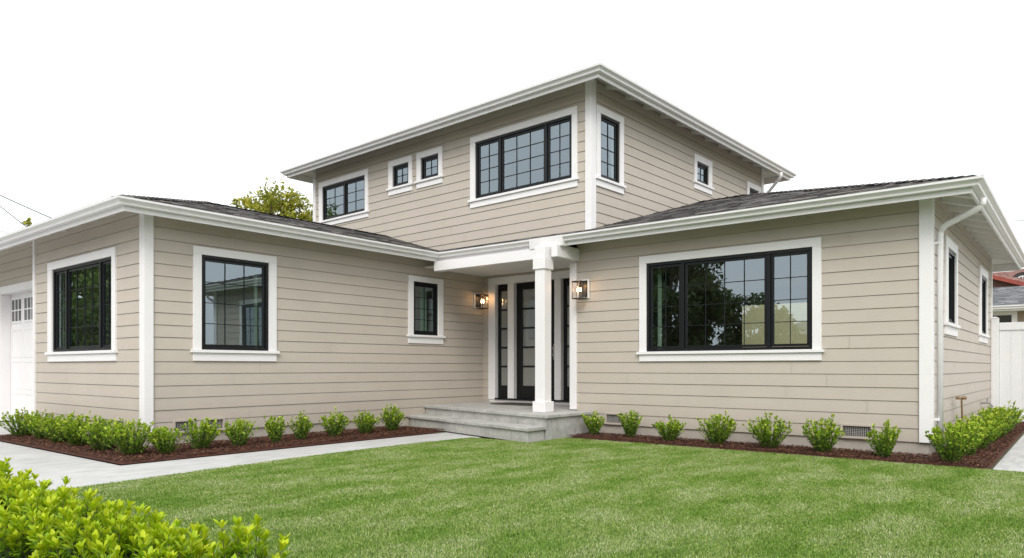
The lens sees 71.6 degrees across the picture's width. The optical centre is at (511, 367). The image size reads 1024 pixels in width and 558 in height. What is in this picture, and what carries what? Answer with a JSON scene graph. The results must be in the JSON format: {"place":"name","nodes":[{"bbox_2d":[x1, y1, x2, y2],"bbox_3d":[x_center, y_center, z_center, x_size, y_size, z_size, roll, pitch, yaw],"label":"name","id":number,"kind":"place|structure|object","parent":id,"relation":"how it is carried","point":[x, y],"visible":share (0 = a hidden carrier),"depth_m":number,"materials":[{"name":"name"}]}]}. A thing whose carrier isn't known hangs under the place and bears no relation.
{"place":"outdoors","nodes":[
{"label":"outdoors","id":0,"kind":"place"},
{"bbox_2d":[0,195,50,217],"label":"power cable","id":1,"kind":"object","parent":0,"point":[25,206],"visible":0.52,"depth_m":26.99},
{"bbox_2d":[0,421,279,490],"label":"driveway","id":2,"kind":"structure","parent":0,"point":[54,467],"depth_m":7.93,"materials":[{"name":"concrete"}]},
{"bbox_2d":[490,402,532,405],"bbox_3d":[0.155,0.705,13.673,1.000,0.016,0.600,0,0,39],"label":"doormat","id":3,"kind":"object","parent":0,"point":[516,403],"visible":0.76,"depth_m":13.67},
{"bbox_2d":[0,421,1023,555],"bbox_3d":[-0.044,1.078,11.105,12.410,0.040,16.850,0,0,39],"label":"mulch bed","id":4,"kind":"object","parent":0,"point":[130,461],"visible":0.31,"depth_m":9.23,"materials":[{"name":"brown wood"}]},
{"bbox_2d":[0,457,23,484],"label":"hedge shrub","id":5,"kind":"object","parent":4,"relation":"on","point":[5,466],"visible":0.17,"depth_m":4.78,"materials":[{"name":"green plant"}]},
{"bbox_2d":[0,407,46,436],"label":"bush","id":6,"kind":"object","parent":4,"relation":"on","point":[21,429],"visible":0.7,"depth_m":10.87,"materials":[{"name":"green plant"}]},
{"bbox_2d":[20,217,32,226],"bbox_3d":[-23.217,-3.028,34.131,1.796,8.366,1.777,0,0,-32],"label":"tree","id":7,"kind":"object","parent":4,"relation":"on","point":[27,222],"visible":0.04,"depth_m":34.01,"materials":[{"name":"green plant"}]},
{"bbox_2d":[0,468,52,495],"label":"hedge shrub","id":8,"kind":"object","parent":4,"relation":"on","point":[26,475],"visible":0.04,"depth_m":4.40,"materials":[{"name":"green plant"}]},
{"bbox_2d":[0,476,76,554],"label":"hedge shrub","id":9,"kind":"object","parent":4,"relation":"on","point":[7,497],"visible":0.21,"depth_m":3.94,"materials":[{"name":"green plant"}]},
{"bbox_2d":[21,412,65,439],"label":"bush","id":10,"kind":"object","parent":4,"relation":"on","point":[36,433],"visible":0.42,"depth_m":10.49,"materials":[{"name":"green plant"}]},
{"bbox_2d":[34,411,82,442],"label":"bush","id":11,"kind":"object","parent":4,"relation":"on","point":[52,425],"visible":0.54,"depth_m":9.97,"materials":[{"name":"green plant"}]},
{"bbox_2d":[0,486,135,557],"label":"hedge shrub","id":12,"kind":"object","parent":4,"relation":"on","point":[30,510],"visible":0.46,"depth_m":3.51,"materials":[{"name":"green plant"}]},
{"bbox_2d":[44,411,98,446],"bbox_3d":[-5.886,0.830,9.605,0.560,0.484,0.587,0,0,4],"label":"bush","id":13,"kind":"object","parent":4,"relation":"on","point":[74,439],"visible":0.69,"depth_m":9.51,"materials":[{"name":"green plant"}]},
{"bbox_2d":[24,498,174,557],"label":"hedge shrub","id":14,"kind":"object","parent":4,"relation":"on","point":[49,542],"visible":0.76,"depth_m":3.24,"materials":[{"name":"green plant"}]},
{"bbox_2d":[73,415,128,450],"bbox_3d":[-5.209,0.833,9.108,0.634,0.478,0.632,0,0,39],"label":"bush","id":15,"kind":"object","parent":4,"relation":"on","point":[95,431],"visible":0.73,"depth_m":9.00,"materials":[{"name":"green plant"}]},
{"bbox_2d":[93,418,161,455],"bbox_3d":[-4.618,0.840,8.637,0.666,0.465,0.699,0,0,39],"label":"bush","id":16,"kind":"object","parent":4,"relation":"on","point":[128,442],"visible":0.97,"depth_m":8.57,"materials":[{"name":"green plant"}]},
{"bbox_2d":[89,519,210,557],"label":"hedge shrub","id":17,"kind":"object","parent":4,"relation":"on","point":[165,537],"visible":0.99,"depth_m":3.10,"materials":[{"name":"green plant"}]},
{"bbox_2d":[146,426,189,453],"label":"bush","id":18,"kind":"object","parent":4,"relation":"on","point":[161,445],"visible":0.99,"depth_m":8.67,"materials":[{"name":"green plant"}]},
{"bbox_2d":[178,417,220,449],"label":"bush","id":19,"kind":"object","parent":4,"relation":"on","point":[204,440],"visible":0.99,"depth_m":9.20,"materials":[{"name":"green plant"}]},
{"bbox_2d":[223,418,258,445],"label":"bush","id":20,"kind":"object","parent":4,"relation":"on","point":[238,435],"visible":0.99,"depth_m":9.51,"materials":[{"name":"green plant"}]},
{"bbox_2d":[229,194,257,208],"bbox_3d":[-12.844,-3.578,33.864,2.210,9.471,2.587,0,0,-30],"label":"tree","id":21,"kind":"object","parent":4,"relation":"on","point":[245,200],"visible":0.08,"depth_m":34.03,"materials":[{"name":"green plant"}]},
{"bbox_2d":[204,514,291,557],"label":"hedge shrub","id":22,"kind":"object","parent":4,"relation":"on","point":[239,550],"visible":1,"depth_m":2.98,"materials":[{"name":"green plant"}]},
{"bbox_2d":[263,415,289,442],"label":"bush","id":23,"kind":"object","parent":4,"relation":"on","point":[275,430],"visible":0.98,"depth_m":9.99,"materials":[{"name":"green plant"}]},
{"bbox_2d":[247,177,312,220],"bbox_3d":[-9.816,-3.320,29.877,4.093,8.966,3.898,0,0,-14],"label":"tree","id":24,"kind":"object","parent":4,"relation":"on","point":[280,204],"visible":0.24,"depth_m":29.44,"materials":[{"name":"green plant"}]},
{"bbox_2d":[289,409,313,439],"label":"bush","id":25,"kind":"object","parent":4,"relation":"on","point":[302,425],"visible":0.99,"depth_m":10.41,"materials":[{"name":"green plant"}]},
{"bbox_2d":[319,407,350,436],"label":"bush","id":26,"kind":"object","parent":4,"relation":"on","point":[332,430],"visible":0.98,"depth_m":10.84,"materials":[{"name":"green plant"}]},
{"bbox_2d":[240,432,479,458],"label":"walkway","id":27,"kind":"structure","parent":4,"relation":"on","point":[309,451],"depth_m":9.94,"materials":[{"name":"concrete"}]},
{"bbox_2d":[353,409,380,433],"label":"bush","id":28,"kind":"object","parent":4,"relation":"on","point":[365,425],"visible":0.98,"depth_m":11.39,"materials":[{"name":"green plant"}]},
{"bbox_2d":[379,403,406,430],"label":"bush","id":29,"kind":"object","parent":4,"relation":"on","point":[391,423],"visible":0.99,"depth_m":11.86,"materials":[{"name":"green plant"}]},
{"bbox_2d":[408,402,592,441],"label":"porch steps","id":30,"kind":"structure","parent":4,"relation":"on","point":[521,423],"depth_m":11.41,"materials":[{"name":"grey concrete"}]},
{"bbox_2d":[0,62,1023,456],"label":"house","id":31,"kind":"structure","parent":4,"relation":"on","point":[676,236],"depth_m":11.46,"materials":[{"name":"beige wood"}]},
{"bbox_2d":[11,291,32,418],"bbox_3d":[-9.032,-0.190,13.509,2.890,2.540,0.041,0,0,39],"label":"garage door","id":32,"kind":"structure","parent":31,"relation":"in","point":[21,304],"depth_m":13.99,"materials":[{"name":"white paint"}]},
{"bbox_2d":[44,247,117,361],"bbox_3d":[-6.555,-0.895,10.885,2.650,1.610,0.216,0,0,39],"label":"window","id":33,"kind":"structure","parent":31,"relation":"in","point":[56,351],"depth_m":10.89,"materials":[{"name":"black wood"}]},
{"bbox_2d":[190,246,279,360],"bbox_3d":[-4.159,-0.900,10.572,0.327,1.620,1.390,0,0,39],"label":"window","id":34,"kind":"structure","parent":31,"relation":"in","point":[201,351],"depth_m":10.51,"materials":[{"name":"black wood"}]},
{"bbox_2d":[318,169,369,224],"bbox_3d":[-3.797,-3.805,16.157,1.940,1.050,0.216,0,0,41],"label":"window","id":35,"kind":"structure","parent":31,"relation":"in","point":[324,187],"depth_m":16.08,"materials":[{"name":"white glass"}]},
{"bbox_2d":[386,155,413,195],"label":"window","id":36,"kind":"structure","parent":31,"relation":"in","point":[394,187],"depth_m":14.80,"materials":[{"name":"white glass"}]},
{"bbox_2d":[407,275,445,343],"bbox_3d":[-1.724,-1.080,13.599,0.327,1.260,0.980,0,0,39],"label":"window","id":37,"kind":"structure","parent":31,"relation":"in","point":[436,336],"depth_m":13.68,"materials":[{"name":"black glass"}]},
{"bbox_2d":[414,146,443,188],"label":"window","id":38,"kind":"structure","parent":31,"relation":"in","point":[422,180],"depth_m":14.21,"materials":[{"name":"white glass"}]},
{"bbox_2d":[473,293,487,308],"bbox_3d":[-0.633,-1.359,14.588,0.257,0.331,0.200,0,0,39],"label":"wall lantern","id":39,"kind":"object","parent":31,"relation":"attached to","point":[477,301],"depth_m":14.58,"materials":[{"name":"black metal"}]},
{"bbox_2d":[468,106,579,207],"bbox_3d":[0.191,-3.667,12.652,2.560,1.335,0.216,0,0,41],"label":"window","id":40,"kind":"structure","parent":31,"relation":"in","point":[477,199],"depth_m":12.54,"materials":[{"name":"white wood"}]},
{"bbox_2d":[517,280,553,398],"bbox_3d":[0.472,-0.535,14.051,0.990,2.320,0.112,0,0,39],"label":"entry door","id":41,"kind":"structure","parent":31,"relation":"in","point":[525,291],"depth_m":14.21,"materials":[{"name":"black wood"}]},
{"bbox_2d":[571,279,589,299],"bbox_3d":[1.117,-1.274,11.599,0.200,0.331,0.257,0,0,39],"label":"wall lantern","id":42,"kind":"object","parent":31,"relation":"attached to","point":[583,289],"depth_m":11.62,"materials":[{"name":"black metal"}]},
{"bbox_2d":[596,104,626,194],"bbox_3d":[1.614,-3.667,12.070,0.216,1.335,0.900,0,0,41],"label":"window","id":43,"kind":"structure","parent":31,"relation":"in","point":[615,183],"depth_m":12.17,"materials":[{"name":"white wood"}]},
{"bbox_2d":[693,153,714,194],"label":"window","id":44,"kind":"structure","parent":31,"relation":"in","point":[705,165],"depth_m":14.65,"materials":[{"name":"white wood"}]},
{"bbox_2d":[636,237,824,360],"bbox_3d":[3.104,-0.902,10.296,2.760,1.625,0.327,0,0,39],"label":"window","id":45,"kind":"structure","parent":31,"relation":"in","point":[811,350],"depth_m":10.08,"materials":[{"name":"black metal"}]},
{"bbox_2d":[746,181,761,193],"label":"window","id":46,"kind":"structure","parent":31,"relation":"in","point":[752,188],"depth_m":16.49,"materials":[{"name":"white wood"}]},
{"bbox_2d":[943,235,960,336],"bbox_3d":[6.037,-1.095,9.884,0.216,1.310,1.200,0,0,39],"label":"window","id":47,"kind":"structure","parent":31,"relation":"in","point":[951,326],"depth_m":10.01,"materials":[{"name":"white wood"}]},
{"bbox_2d":[978,265,989,343],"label":"window","id":48,"kind":"structure","parent":31,"relation":"in","point":[983,336],"depth_m":13.26,"materials":[{"name":"white wood"}]},
{"bbox_2d":[981,398,993,406],"bbox_3d":[8.428,0.627,12.611,0.166,0.171,0.152,0,0,-9],"label":"garden faucet","id":49,"kind":"object","parent":31,"relation":"attached to","point":[989,403],"visible":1,"depth_m":12.58,"materials":[{"name":"grey metal"}]},
{"bbox_2d":[581,411,604,434],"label":"bush","id":50,"kind":"object","parent":4,"relation":"on","point":[594,426],"visible":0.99,"depth_m":11.14,"materials":[{"name":"green plant"}]},
{"bbox_2d":[617,410,642,436],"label":"bush","id":51,"kind":"object","parent":4,"relation":"on","point":[631,428],"visible":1,"depth_m":10.72,"materials":[{"name":"green plant"}]},
{"bbox_2d":[651,414,685,440],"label":"bush","id":52,"kind":"object","parent":4,"relation":"on","point":[672,432],"visible":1,"depth_m":10.26,"materials":[{"name":"green plant"}]},
{"bbox_2d":[696,410,736,444],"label":"bush","id":53,"kind":"object","parent":4,"relation":"on","point":[719,436],"visible":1,"depth_m":9.75,"materials":[{"name":"green plant"}]},
{"bbox_2d":[742,412,791,448],"bbox_3d":[3.364,0.832,9.387,0.637,0.481,0.572,0,0,21],"label":"bush","id":54,"kind":"object","parent":4,"relation":"on","point":[764,426],"visible":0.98,"depth_m":9.29,"materials":[{"name":"green plant"}]},
{"bbox_2d":[801,414,844,452],"bbox_3d":[3.877,0.822,8.877,0.476,0.500,0.557,0,0,-12],"label":"bush","id":55,"kind":"object","parent":4,"relation":"on","point":[820,441],"visible":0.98,"depth_m":8.83,"materials":[{"name":"green plant"}]},
{"bbox_2d":[864,418,902,457],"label":"bush","id":56,"kind":"object","parent":4,"relation":"on","point":[885,443],"visible":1,"depth_m":8.39,"materials":[{"name":"green plant"}]},
{"bbox_2d":[925,421,981,462],"bbox_3d":[4.930,0.833,7.955,0.563,0.479,0.491,0,0,39],"label":"bush","id":57,"kind":"object","parent":4,"relation":"on","point":[953,452],"visible":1,"depth_m":7.90,"materials":[{"name":"green plant"}]},
{"bbox_2d":[956,396,966,421],"bbox_3d":[6.297,0.730,9.957,0.130,0.653,0.510,0,0,39],"label":"water pipe","id":58,"kind":"object","parent":4,"relation":"on","point":[962,398],"visible":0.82,"depth_m":9.94,"materials":[{"name":"orange metal"}]},
{"bbox_2d":[940,414,992,455],"bbox_3d":[5.451,0.818,8.519,0.493,0.507,0.525,0,0,-39],"label":"bush","id":59,"kind":"object","parent":4,"relation":"on","point":[982,436],"visible":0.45,"depth_m":8.43,"materials":[{"name":"green plant"}]},
{"bbox_2d":[955,414,1001,448],"bbox_3d":[6.031,0.833,9.213,0.541,0.478,0.559,0,0,39],"label":"bush","id":60,"kind":"object","parent":4,"relation":"on","point":[986,441],"visible":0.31,"depth_m":9.10,"materials":[{"name":"green plant"}]},
{"bbox_2d":[965,407,1011,441],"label":"bush","id":61,"kind":"object","parent":4,"relation":"on","point":[987,417],"visible":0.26,"depth_m":9.90,"materials":[{"name":"green plant"}]},
{"bbox_2d":[968,406,1023,436],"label":"bush","id":62,"kind":"object","parent":4,"relation":"on","point":[1007,421],"visible":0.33,"depth_m":10.67,"materials":[{"name":"green plant"}]},
{"bbox_2d":[988,400,1023,432],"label":"bush","id":63,"kind":"object","parent":4,"relation":"on","point":[1017,414],"visible":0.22,"depth_m":11.37,"materials":[{"name":"green plant"}]},
{"bbox_2d":[991,317,1023,420],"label":"vinyl fence","id":64,"kind":"object","parent":4,"relation":"on","point":[1007,361],"visible":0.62,"depth_m":13.97,"materials":[{"name":"white plastic"}]},
{"bbox_2d":[0,0,1023,272],"label":"sky","id":65,"kind":"structure","parent":0,"point":[198,100],"materials":[{"name":"white"}]},
{"bbox_2d":[52,437,1023,557],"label":"grass","id":66,"kind":"structure","parent":0,"point":[459,462],"depth_m":5.82,"materials":[{"name":"green plant"}]},
{"bbox_2d":[993,286,1023,322],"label":"neighbour house","id":67,"kind":"structure","parent":0,"point":[1008,304],"depth_m":23.07,"materials":[{"name":"beige paint"}]},
{"bbox_2d":[993,311,1016,322],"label":"window","id":68,"kind":"structure","parent":67,"relation":"in","point":[1011,316],"depth_m":23.04,"materials":[{"name":"white paint"}]},
{"bbox_2d":[993,435,1023,471],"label":"side path","id":69,"kind":"structure","parent":0,"point":[1012,459],"depth_m":8.54,"materials":[{"name":"concrete"}]},
{"bbox_2d":[993,268,1023,287],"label":"red roof house","id":70,"kind":"structure","parent":0,"point":[1008,279],"depth_m":31.74,"materials":[{"name":"red tile"}]}
]}

